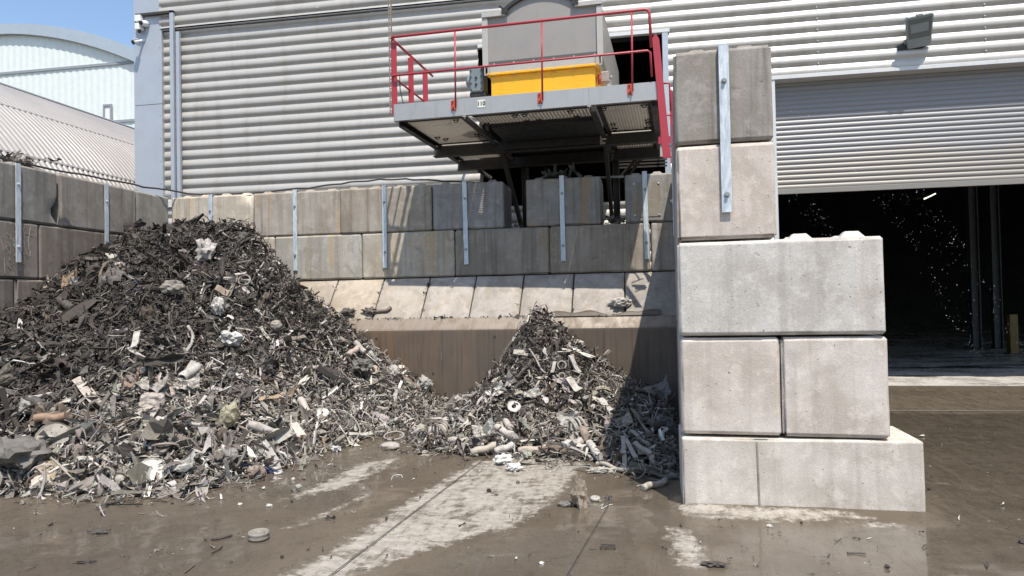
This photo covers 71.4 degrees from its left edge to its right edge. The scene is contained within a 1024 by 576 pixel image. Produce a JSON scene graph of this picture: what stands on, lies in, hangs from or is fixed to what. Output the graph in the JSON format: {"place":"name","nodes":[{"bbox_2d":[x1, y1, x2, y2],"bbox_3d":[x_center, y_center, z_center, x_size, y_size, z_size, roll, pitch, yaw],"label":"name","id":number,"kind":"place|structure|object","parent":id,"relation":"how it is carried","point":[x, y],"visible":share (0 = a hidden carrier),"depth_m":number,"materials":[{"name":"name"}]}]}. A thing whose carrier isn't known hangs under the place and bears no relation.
{"place":"outdoors","nodes":[
{"label":"outdoors","id":0,"kind":"place"},
{"bbox_2d":[0,0,133,47],"label":"sky","id":1,"kind":"structure","parent":0,"point":[113,20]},
{"bbox_2d":[0,23,134,127],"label":"arched hall","id":2,"kind":"structure","parent":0,"point":[89,72],"depth_m":45.99,"materials":[{"name":"white metal"}]},
{"bbox_2d":[0,324,1023,575],"bbox_3d":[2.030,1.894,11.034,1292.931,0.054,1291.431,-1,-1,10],"label":"yard ground","id":3,"kind":"structure","parent":0,"point":[938,368],"depth_m":5.62,"materials":[{"name":"concrete"}]},
{"bbox_2d":[0,279,12,311],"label":"concrete block","id":4,"kind":"structure","parent":3,"relation":"on","point":[6,290],"depth_m":9.73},
{"bbox_2d":[0,220,37,278],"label":"concrete block","id":5,"kind":"structure","parent":4,"relation":"on","point":[12,268],"depth_m":9.93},
{"bbox_2d":[0,161,56,225],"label":"concrete block","id":6,"kind":"structure","parent":5,"relation":"on","point":[38,191],"depth_m":10.12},
{"bbox_2d":[15,163,20,262],"bbox_3d":[-6.849,-1.046,9.892,0.032,1.380,0.085,-1,-1,10],"label":"wall strap","id":7,"kind":"object","parent":6,"relation":"attached to","point":[18,204],"depth_m":9.89,"materials":[{"name":"metal"}]},
{"bbox_2d":[0,150,61,167],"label":"scrap tangle","id":8,"kind":"object","parent":6,"relation":"on","point":[27,161],"visible":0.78,"depth_m":10.30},
{"bbox_2d":[12,279,50,311],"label":"concrete block","id":9,"kind":"structure","parent":3,"relation":"on","point":[22,288],"depth_m":9.98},
{"bbox_2d":[29,225,117,279],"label":"concrete block","id":10,"kind":"structure","parent":9,"relation":"on","point":[57,246],"depth_m":10.62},
{"bbox_2d":[51,173,135,235],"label":"concrete block","id":11,"kind":"structure","parent":10,"relation":"on","point":[79,204],"depth_m":11.23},
{"bbox_2d":[104,183,108,243],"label":"wall strap","id":12,"kind":"object","parent":10,"relation":"attached to","point":[106,197],"depth_m":11.53,"materials":[{"name":"metal"}]},
{"bbox_2d":[0,82,134,189],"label":"barrel shed","id":13,"kind":"structure","parent":3,"relation":"on","point":[39,127],"depth_m":19.04,"materials":[{"name":"metal"}]},
{"bbox_2d":[0,213,447,515],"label":"scrap heap","id":14,"kind":"object","parent":3,"relation":"on","point":[49,347],"visible":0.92,"depth_m":9.00,"materials":[{"name":"metal"}]},
{"bbox_2d":[0,434,52,470],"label":"crumpled sheet","id":15,"kind":"object","parent":14,"relation":"on","point":[26,452],"visible":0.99,"depth_m":6.83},
{"bbox_2d":[24,395,54,410],"bbox_3d":[-5.080,1.240,7.661,0.408,0.159,0.103,-2,-1,27],"label":"scrap debris","id":16,"kind":"object","parent":14,"relation":"on","point":[31,399],"visible":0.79,"depth_m":7.64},
{"bbox_2d":[34,459,58,479],"bbox_3d":[-4.471,1.749,6.842,0.201,0.187,0.110,-1,-1,-6],"label":"holed plate","id":17,"kind":"object","parent":14,"relation":"on","point":[48,469],"visible":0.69,"depth_m":6.85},
{"bbox_2d":[33,412,67,422],"bbox_3d":[-4.815,1.352,7.430,0.311,0.107,0.092,-1,-1,-12],"label":"pipe","id":18,"kind":"object","parent":14,"relation":"on","point":[41,417],"visible":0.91,"depth_m":7.40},
{"bbox_2d":[34,422,70,447],"bbox_3d":[-4.653,1.507,7.208,0.321,0.273,0.236,-1,-1,10],"label":"metal disc","id":19,"kind":"object","parent":14,"relation":"on","point":[55,428],"visible":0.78,"depth_m":7.24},
{"bbox_2d":[27,402,77,426],"bbox_3d":[-4.869,1.367,7.500,0.489,0.329,0.318,-1,-1,-11],"label":"metal sheet","id":20,"kind":"object","parent":14,"relation":"on","point":[39,408],"visible":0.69,"depth_m":7.53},
{"bbox_2d":[56,297,75,310],"bbox_3d":[-6.091,0.231,9.743,0.349,0.236,0.121,-2,-1,29],"label":"pipe","id":21,"kind":"object","parent":14,"relation":"on","point":[63,303],"visible":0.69,"depth_m":9.70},
{"bbox_2d":[72,376,100,409],"bbox_3d":[-4.683,1.147,7.869,0.727,0.330,0.122,-2,-2,42],"label":"plank","id":22,"kind":"object","parent":14,"relation":"on","point":[84,390],"visible":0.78,"depth_m":7.89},
{"bbox_2d":[96,267,132,289],"bbox_3d":[-5.728,-0.096,10.179,0.482,0.423,0.379,-1,-1,10],"label":"metal sheet","id":23,"kind":"object","parent":14,"relation":"on","point":[116,273],"visible":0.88,"depth_m":10.14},
{"bbox_2d":[118,367,139,387],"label":"metal sheet","id":24,"kind":"object","parent":14,"relation":"on","point":[128,384],"visible":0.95,"depth_m":7.91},
{"bbox_2d":[137,391,165,410],"bbox_3d":[-3.897,1.241,7.752,0.321,0.240,0.120,-1,-1,1],"label":"metal sheet","id":25,"kind":"object","parent":14,"relation":"on","point":[155,399],"visible":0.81,"depth_m":7.76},
{"bbox_2d":[136,372,169,392],"bbox_3d":[-3.966,1.049,7.897,0.310,0.221,0.218,-1,-1,-5],"label":"metal sheet","id":26,"kind":"object","parent":14,"relation":"on","point":[147,386],"visible":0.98,"depth_m":7.86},
{"bbox_2d":[140,458,169,481],"bbox_3d":[-3.431,1.742,6.764,0.328,0.201,0.278,-1,-1,10],"label":"metal disc","id":27,"kind":"object","parent":14,"relation":"on","point":[152,462],"visible":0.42,"depth_m":6.84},
{"bbox_2d":[159,280,185,294],"bbox_3d":[-4.653,-0.003,9.770,0.342,0.222,0.256,-1,-1,10],"label":"crumpled metal","id":28,"kind":"object","parent":14,"relation":"on","point":[172,287],"visible":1,"depth_m":9.69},
{"bbox_2d":[158,449,195,471],"bbox_3d":[-3.232,1.667,6.896,0.335,0.218,0.183,-1,-1,-14],"label":"metal sheet","id":29,"kind":"object","parent":14,"relation":"on","point":[183,466],"visible":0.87,"depth_m":6.86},
{"bbox_2d":[172,373,199,389],"bbox_3d":[-3.674,1.057,8.044,0.284,0.193,0.180,-1,-1,-15],"label":"metal sheet","id":30,"kind":"object","parent":14,"relation":"on","point":[193,382],"visible":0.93,"depth_m":8.04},
{"bbox_2d":[177,363,200,379],"bbox_3d":[-3.743,0.979,8.261,0.122,0.198,0.369,-1,-1,4],"label":"pipe","id":31,"kind":"object","parent":14,"relation":"on","point":[192,370],"visible":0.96,"depth_m":8.23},
{"bbox_2d":[195,238,216,260],"bbox_3d":[-4.521,-0.568,10.514,0.289,0.340,0.258,-1,-1,10],"label":"crumpled bag","id":32,"kind":"object","parent":14,"relation":"on","point":[205,249],"visible":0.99,"depth_m":10.44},
{"bbox_2d":[210,297,223,315],"bbox_3d":[-4.048,0.250,9.781,0.181,0.266,0.154,-1,-1,10],"label":"rubble chunk","id":33,"kind":"object","parent":14,"relation":"on","point":[217,303],"visible":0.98,"depth_m":9.73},
{"bbox_2d":[219,401,240,426],"bbox_3d":[-3.119,1.397,7.877,0.239,0.283,0.200,-1,-1,10],"label":"crushed bottle","id":34,"kind":"object","parent":14,"relation":"on","point":[231,414],"visible":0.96,"depth_m":7.81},
{"bbox_2d":[218,330,242,346],"bbox_3d":[-3.684,0.662,9.342,0.340,0.221,0.246,-1,-1,10],"label":"crumpled metal","id":35,"kind":"object","parent":14,"relation":"on","point":[229,339],"visible":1,"depth_m":9.28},
{"bbox_2d":[246,420,277,435],"bbox_3d":[-2.797,1.602,8.070,0.415,0.258,0.122,0,-1,-28],"label":"pipe","id":36,"kind":"object","parent":14,"relation":"on","point":[256,426],"visible":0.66,"depth_m":8.00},
{"bbox_2d":[253,355,272,371],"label":"metal sheet","id":37,"kind":"object","parent":14,"relation":"on","point":[269,362],"visible":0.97,"depth_m":9.24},
{"bbox_2d":[351,358,372,375],"bbox_3d":[-2.206,1.165,10.500,0.315,0.275,0.235,-1,-1,0],"label":"crumpled metal","id":38,"kind":"object","parent":14,"relation":"on","point":[364,366],"visible":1,"depth_m":10.45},
{"bbox_2d":[417,375,432,390],"bbox_3d":[-1.392,1.528,11.342,0.288,0.311,0.229,-2,-2,45],"label":"crumpled bag","id":39,"kind":"object","parent":14,"relation":"on","point":[423,380],"visible":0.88,"depth_m":11.29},
{"bbox_2d":[246,465,265,478],"bbox_3d":[-2.599,1.864,7.221,0.217,0.145,0.158,-1,-1,10],"label":"rubble chunk","id":40,"kind":"object","parent":3,"relation":"on","point":[251,470],"visible":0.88,"depth_m":7.16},
{"bbox_2d":[248,528,269,541],"bbox_3d":[-1.884,1.835,5.295,0.157,0.057,0.158,-1,-1,10],"label":"pulley wheel","id":41,"kind":"object","parent":3,"relation":"on","point":[258,534],"visible":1,"depth_m":5.26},
{"bbox_2d":[261,237,275,255],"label":"concrete block","id":42,"kind":"structure","parent":3,"relation":"on","point":[271,240],"depth_m":12.79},
{"bbox_2d":[172,193,253,227],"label":"concrete block","id":43,"kind":"structure","parent":42,"relation":"on","point":[236,207],"depth_m":12.99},
{"bbox_2d":[0,157,478,194],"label":"black cable","id":44,"kind":"object","parent":43,"relation":"on","point":[4,159],"visible":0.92,"depth_m":12.86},
{"bbox_2d":[380,441,399,449],"bbox_3d":[-1.457,1.890,8.515,0.246,0.100,0.168,-1,-1,10],"label":"brick","id":45,"kind":"object","parent":3,"relation":"on","point":[390,445],"visible":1,"depth_m":8.45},
{"bbox_2d":[329,455,488,575],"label":"floor joint","id":46,"kind":"object","parent":3,"relation":"on","point":[402,520],"visible":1,"depth_m":5.59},
{"bbox_2d":[470,442,495,455],"bbox_3d":[-0.326,1.819,8.050,0.305,0.146,0.085,-1,-1,-14],"label":"cylinder can","id":47,"kind":"object","parent":3,"relation":"on","point":[483,449],"visible":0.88,"depth_m":8.02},
{"bbox_2d":[493,453,513,464],"bbox_3d":[-0.090,1.828,7.597,0.235,0.137,0.154,-1,-1,-17],"label":"torn packaging","id":48,"kind":"object","parent":3,"relation":"on","point":[503,458],"visible":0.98,"depth_m":7.57},
{"bbox_2d":[494,441,513,453],"bbox_3d":[-0.084,1.801,8.022,0.246,0.139,0.081,-1,-1,-12],"label":"cylinder can","id":49,"kind":"object","parent":3,"relation":"on","point":[509,446],"visible":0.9,"depth_m":7.99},
{"bbox_2d":[342,315,678,413],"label":"push wall","id":50,"kind":"structure","parent":3,"relation":"on","point":[451,357],"depth_m":11.30,"materials":[{"name":"concrete"}]},
{"bbox_2d":[300,280,338,311],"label":"sloping block","id":51,"kind":"structure","parent":50,"relation":"on","point":[326,289],"depth_m":12.47,"materials":[{"name":"concrete"}]},
{"bbox_2d":[275,234,369,280],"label":"concrete block","id":52,"kind":"structure","parent":51,"relation":"on","point":[328,257],"depth_m":12.61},
{"bbox_2d":[254,189,343,236],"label":"concrete block","id":53,"kind":"structure","parent":52,"relation":"on","point":[318,212],"depth_m":12.71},
{"bbox_2d":[293,190,301,270],"bbox_3d":[-3.849,-1.030,12.772,0.083,1.447,0.236,-1,-1,10],"label":"wall strap","id":54,"kind":"object","parent":53,"relation":"attached to","point":[295,266],"depth_m":12.68,"materials":[{"name":"metal"}]},
{"bbox_2d":[329,279,384,319],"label":"sloping block","id":55,"kind":"structure","parent":50,"relation":"on","point":[358,295],"depth_m":12.20,"materials":[{"name":"concrete"}]},
{"bbox_2d":[373,278,430,318],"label":"sloping block","id":56,"kind":"structure","parent":50,"relation":"on","point":[404,298],"depth_m":12.01,"materials":[{"name":"concrete"}]},
{"bbox_2d":[362,230,458,278],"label":"concrete block","id":57,"kind":"structure","parent":56,"relation":"on","point":[426,254],"depth_m":12.32,"materials":[{"name":"concrete"}]},
{"bbox_2d":[340,183,433,233],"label":"concrete block","id":58,"kind":"structure","parent":57,"relation":"on","point":[409,208],"depth_m":12.40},
{"bbox_2d":[382,185,389,267],"bbox_3d":[-2.201,-1.069,12.475,0.089,1.445,0.236,-1,-1,10],"label":"wall strap","id":59,"kind":"object","parent":58,"relation":"attached to","point":[384,218],"depth_m":12.38,"materials":[{"name":"metal"}]},
{"bbox_2d":[421,277,476,318],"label":"sloping block","id":60,"kind":"structure","parent":50,"relation":"on","point":[448,297],"depth_m":11.86,"materials":[{"name":"concrete"}]},
{"bbox_2d":[455,227,554,276],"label":"concrete block","id":61,"kind":"structure","parent":60,"relation":"on","point":[509,252],"depth_m":12.05,"materials":[{"name":"concrete"}]},
{"bbox_2d":[433,180,511,230],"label":"concrete block","id":62,"kind":"structure","parent":61,"relation":"on","point":[489,205],"depth_m":12.17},
{"bbox_2d":[462,181,468,263],"bbox_3d":[-0.780,-1.113,12.220,0.089,1.424,0.236,-1,-1,10],"label":"wall strap","id":63,"kind":"object","parent":62,"relation":"attached to","point":[465,220],"depth_m":12.13,"materials":[{"name":"metal"}]},
{"bbox_2d":[470,275,524,317],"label":"sloping block","id":64,"kind":"structure","parent":50,"relation":"on","point":[495,296],"depth_m":11.72,"materials":[{"name":"concrete"}]},
{"bbox_2d":[520,274,574,316],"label":"sloping block","id":65,"kind":"structure","parent":50,"relation":"on","point":[554,292],"depth_m":11.61,"materials":[{"name":"concrete"}]},
{"bbox_2d":[529,309,660,316],"bbox_3d":[1.277,0.389,11.143,2.050,0.097,0.098,-1,-1,10],"label":"mud smear","id":66,"kind":"object","parent":50,"relation":"on","point":[596,313],"visible":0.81,"depth_m":11.09},
{"bbox_2d":[573,273,625,315],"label":"sloping block","id":67,"kind":"structure","parent":50,"relation":"on","point":[597,292],"depth_m":11.46,"materials":[{"name":"concrete"}]},
{"bbox_2d":[550,223,650,274],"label":"concrete block","id":68,"kind":"structure","parent":67,"relation":"on","point":[606,248],"depth_m":11.75,"materials":[{"name":"concrete"}]},
{"bbox_2d":[526,175,603,227],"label":"concrete block","id":69,"kind":"structure","parent":68,"relation":"on","point":[583,200],"depth_m":11.86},
{"bbox_2d":[541,161,581,178],"bbox_3d":[0.826,-2.002,12.355,0.561,0.352,0.649,0,-2,-36],"label":"scrap tangle","id":70,"kind":"object","parent":69,"relation":"on","point":[552,174],"visible":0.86,"depth_m":12.27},
{"bbox_2d":[559,175,565,260],"bbox_3d":[0.854,-1.159,11.926,0.081,1.429,0.236,-1,-1,10],"label":"wall strap","id":71,"kind":"object","parent":69,"relation":"attached to","point":[562,217],"depth_m":11.83,"materials":[{"name":"metal"}]},
{"bbox_2d":[607,297,631,307],"bbox_3d":[1.680,0.235,11.166,0.405,0.187,0.232,-1,-1,10],"label":"creased bag","id":72,"kind":"object","parent":67,"relation":"on","point":[619,302],"visible":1,"depth_m":11.10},
{"bbox_2d":[626,271,675,314],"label":"sloping block","id":73,"kind":"structure","parent":50,"relation":"on","point":[650,290],"depth_m":11.30,"materials":[{"name":"concrete"}]},
{"bbox_2d":[6,282,1023,575],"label":"floor litter","id":74,"kind":"object","parent":3,"relation":"on","point":[886,566],"visible":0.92,"depth_m":5.73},
{"bbox_2d":[365,301,679,486],"bbox_3d":[0.116,1.189,9.191,4.022,2.049,4.789,-1,-1,10],"label":"scrap heap","id":75,"kind":"object","parent":3,"relation":"on","point":[544,338],"visible":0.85,"depth_m":8.89,"materials":[{"name":"metal"}]},
{"bbox_2d":[431,420,452,443],"bbox_3d":[-0.842,1.718,8.483,0.268,0.283,0.204,-2,-2,44],"label":"coil spring","id":76,"kind":"object","parent":75,"relation":"on","point":[437,425],"visible":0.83,"depth_m":8.44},
{"bbox_2d":[471,417,494,441],"bbox_3d":[-0.340,1.651,8.302,0.264,0.305,0.262,-1,-1,-10],"label":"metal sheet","id":77,"kind":"object","parent":75,"relation":"on","point":[487,428],"visible":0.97,"depth_m":8.30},
{"bbox_2d":[485,380,506,396],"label":"metal sheet","id":78,"kind":"object","parent":75,"relation":"on","point":[498,386],"visible":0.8,"depth_m":9.27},
{"bbox_2d":[494,424,514,438],"bbox_3d":[-0.096,1.667,8.288,0.092,0.139,0.339,0,-2,-37],"label":"cylinder can","id":79,"kind":"object","parent":75,"relation":"on","point":[505,432],"visible":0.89,"depth_m":8.23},
{"bbox_2d":[522,385,541,398],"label":"metal sheet","id":80,"kind":"object","parent":75,"relation":"on","point":[532,393],"visible":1,"depth_m":9.02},
{"bbox_2d":[518,444,545,454],"bbox_3d":[0.232,1.806,7.966,0.342,0.110,0.086,-1,-1,-2],"label":"cylinder can","id":81,"kind":"object","parent":75,"relation":"on","point":[531,448],"visible":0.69,"depth_m":7.93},
{"bbox_2d":[556,411,578,430],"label":"metal sheet","id":82,"kind":"object","parent":75,"relation":"on","point":[563,419],"visible":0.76,"depth_m":8.38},
{"bbox_2d":[561,437,583,449],"bbox_3d":[0.679,1.738,7.942,0.264,0.133,0.115,-1,-1,-14],"label":"crushed can","id":83,"kind":"object","parent":75,"relation":"on","point":[570,442],"visible":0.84,"depth_m":7.90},
{"bbox_2d":[565,376,581,392],"bbox_3d":[0.791,1.240,9.125,0.109,0.205,0.281,0,-1,-30],"label":"flat bar","id":84,"kind":"object","parent":75,"relation":"on","point":[572,384],"visible":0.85,"depth_m":9.12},
{"bbox_2d":[568,416,585,436],"bbox_3d":[0.747,1.606,8.259,0.198,0.233,0.215,-1,-1,-22],"label":"coil spring","id":85,"kind":"object","parent":75,"relation":"on","point":[573,421],"visible":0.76,"depth_m":8.20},
{"bbox_2d":[586,439,603,460],"bbox_3d":[0.895,1.755,7.722,0.086,0.162,0.357,-1,-1,-12],"label":"pipe","id":86,"kind":"object","parent":75,"relation":"on","point":[591,444],"visible":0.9,"depth_m":7.68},
{"bbox_2d":[614,411,632,426],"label":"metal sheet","id":87,"kind":"object","parent":75,"relation":"on","point":[627,418],"visible":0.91,"depth_m":8.21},
{"bbox_2d":[639,374,671,398],"bbox_3d":[2.018,1.389,10.027,0.441,0.349,0.314,-1,-1,10],"label":"metal sheet","id":88,"kind":"object","parent":75,"relation":"on","point":[664,383],"visible":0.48,"depth_m":10.04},
{"bbox_2d":[642,417,673,432],"bbox_3d":[1.703,1.601,8.282,0.144,0.180,0.725,-2,-1,30],"label":"pipe","id":89,"kind":"object","parent":75,"relation":"on","point":[655,424],"visible":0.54,"depth_m":8.08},
{"bbox_2d":[654,422,678,437],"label":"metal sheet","id":90,"kind":"object","parent":75,"relation":"on","point":[673,429],"visible":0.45,"depth_m":8.12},
{"bbox_2d":[538,444,565,454],"bbox_3d":[0.446,1.794,7.921,0.320,0.126,0.206,-1,-1,10],"label":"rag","id":91,"kind":"object","parent":3,"relation":"on","point":[553,447],"visible":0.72,"depth_m":7.88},
{"bbox_2d":[569,473,590,509],"bbox_3d":[0.568,1.697,5.967,0.159,0.320,0.168,-2,-2,39],"label":"rubble lump","id":92,"kind":"object","parent":3,"relation":"on","point":[578,493],"visible":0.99,"depth_m":5.93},
{"bbox_2d":[586,467,614,473],"bbox_3d":[0.889,1.825,7.139,0.311,0.073,0.108,-1,-1,2],"label":"crushed strip","id":93,"kind":"object","parent":3,"relation":"on","point":[592,470],"visible":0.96,"depth_m":7.11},
{"bbox_2d":[621,435,654,473],"bbox_3d":[1.281,1.702,7.262,0.345,0.302,0.534,-1,-1,10],"label":"pipe","id":94,"kind":"object","parent":3,"relation":"on","point":[625,441],"visible":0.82,"depth_m":7.26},
{"bbox_2d":[641,477,668,490],"bbox_3d":[1.317,1.806,6.551,0.366,0.080,0.061,0,-2,-43],"label":"pipe","id":95,"kind":"object","parent":3,"relation":"on","point":[654,484],"visible":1,"depth_m":6.51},
{"bbox_2d":[700,560,729,566],"bbox_3d":[1.306,1.779,4.588,0.191,0.037,0.073,-1,-1,10],"label":"shredded scrap","id":96,"kind":"object","parent":3,"relation":"on","point":[717,563],"visible":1,"depth_m":4.58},
{"bbox_2d":[679,423,924,511],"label":"base slab","id":97,"kind":"structure","parent":3,"relation":"on","point":[781,469],"depth_m":5.70,"materials":[{"name":"concrete"}]},
{"bbox_2d":[771,334,889,438],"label":"concrete block","id":98,"kind":"structure","parent":97,"relation":"on","point":[833,385],"depth_m":5.67,"materials":[{"name":"concrete"}]},
{"bbox_2d":[1004,314,1022,353],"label":"bollard","id":99,"kind":"object","parent":3,"relation":"on","point":[1012,333],"visible":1,"depth_m":20.11,"materials":[{"name":"metal"}]},
{"bbox_3d":[-6.794,-0.474,12.550,0.794,0.794,1.282,-1,-1,10],"label":"concrete block","id":100,"kind":"object","parent":3,"relation":"on","visible":0},
{"bbox_2d":[134,190,167,231],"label":"concrete block","id":101,"kind":"structure","parent":100,"relation":"on","point":[151,209],"depth_m":12.64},
{"bbox_3d":[2.138,1.569,7.312,0.788,0.654,1.593,-1,-1,13],"label":"concrete block","id":102,"kind":"object","parent":3,"relation":"on","visible":0},
{"bbox_2d":[678,332,780,434],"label":"concrete block","id":103,"kind":"structure","parent":102,"relation":"on","point":[729,384],"depth_m":5.85,"materials":[{"name":"concrete"}]},
{"bbox_2d":[676,257,677,316],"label":"concrete block","id":104,"kind":"structure","parent":103,"relation":"on","point":[676,279],"depth_m":7.90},
{"bbox_2d":[675,142,776,245],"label":"concrete block","id":105,"kind":"structure","parent":104,"relation":"on","point":[700,216],"depth_m":5.88,"materials":[{"name":"concrete"}]},
{"bbox_2d":[669,125,673,236],"bbox_3d":[1.579,-1.061,7.052,0.032,1.100,0.085,-1,-1,13],"label":"wall strap","id":106,"kind":"object","parent":105,"relation":"attached to","point":[672,200],"depth_m":7.01,"materials":[{"name":"metal"}]},
{"bbox_2d":[673,45,772,174],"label":"concrete block","id":107,"kind":"structure","parent":105,"relation":"on","point":[696,116],"depth_m":5.91,"materials":[{"name":"concrete"}]},
{"bbox_2d":[717,43,731,212],"bbox_3d":[1.773,-1.316,5.944,0.086,1.395,0.236,-1,-1,13],"label":"wall strap","id":108,"kind":"object","parent":107,"relation":"attached to","point":[725,135],"depth_m":5.85,"materials":[{"name":"metal"}]},
{"bbox_2d":[677,231,885,335],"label":"concrete block","id":109,"kind":"structure","parent":103,"relation":"on","point":[800,284],"depth_m":5.76,"materials":[{"name":"concrete"}]},
{"bbox_2d":[134,0,1023,347],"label":"warehouse","id":110,"kind":"structure","parent":0,"point":[870,118],"depth_m":15.44,"materials":[{"name":"silver metal"}]},
{"bbox_2d":[135,10,175,199],"bbox_3d":[-8.103,-4.136,16.190,0.962,4.316,0.070,-1,-1,10],"label":"conduit","id":111,"kind":"object","parent":110,"relation":"attached to","point":[171,13],"visible":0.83,"depth_m":16.09,"materials":[{"name":"metal"}]},
{"bbox_2d":[176,31,181,197],"bbox_3d":[-7.526,-3.895,16.081,0.080,3.806,0.070,-1,-1,10],"label":"conduit","id":112,"kind":"object","parent":110,"relation":"attached to","point":[178,111],"visible":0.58,"depth_m":16.06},
{"bbox_2d":[390,8,672,227],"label":"platform","id":113,"kind":"structure","parent":110,"relation":"attached to","point":[451,129],"depth_m":11.27,"materials":[{"name":"metal"}]},
{"bbox_2d":[388,0,391,113],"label":"perforated strut","id":114,"kind":"object","parent":113,"relation":"attached to","point":[390,19],"visible":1,"depth_m":11.26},
{"bbox_2d":[466,0,618,142],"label":"conveyor head","id":115,"kind":"object","parent":113,"relation":"on","point":[561,39],"visible":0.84,"depth_m":11.39},
{"bbox_2d":[897,12,933,49],"bbox_3d":[7.577,-4.809,13.321,0.588,0.562,0.512,-1,-1,10],"label":"floodlight","id":116,"kind":"object","parent":110,"relation":"attached to","point":[918,28],"visible":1,"depth_m":13.26,"materials":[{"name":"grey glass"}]},
{"bbox_2d":[650,222,674,271],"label":"concrete block","id":117,"kind":"structure","parent":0,"point":[662,248],"depth_m":11.57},
{"bbox_2d":[625,171,672,226],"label":"concrete block","id":118,"kind":"structure","parent":117,"relation":"on","point":[659,191],"depth_m":11.61,"materials":[{"name":"concrete"}]},
{"bbox_2d":[642,171,649,258],"bbox_3d":[2.195,-1.186,11.685,0.088,1.437,0.236,-1,-1,10],"label":"wall strap","id":119,"kind":"object","parent":118,"relation":"attached to","point":[645,214],"depth_m":11.59,"materials":[{"name":"metal"}]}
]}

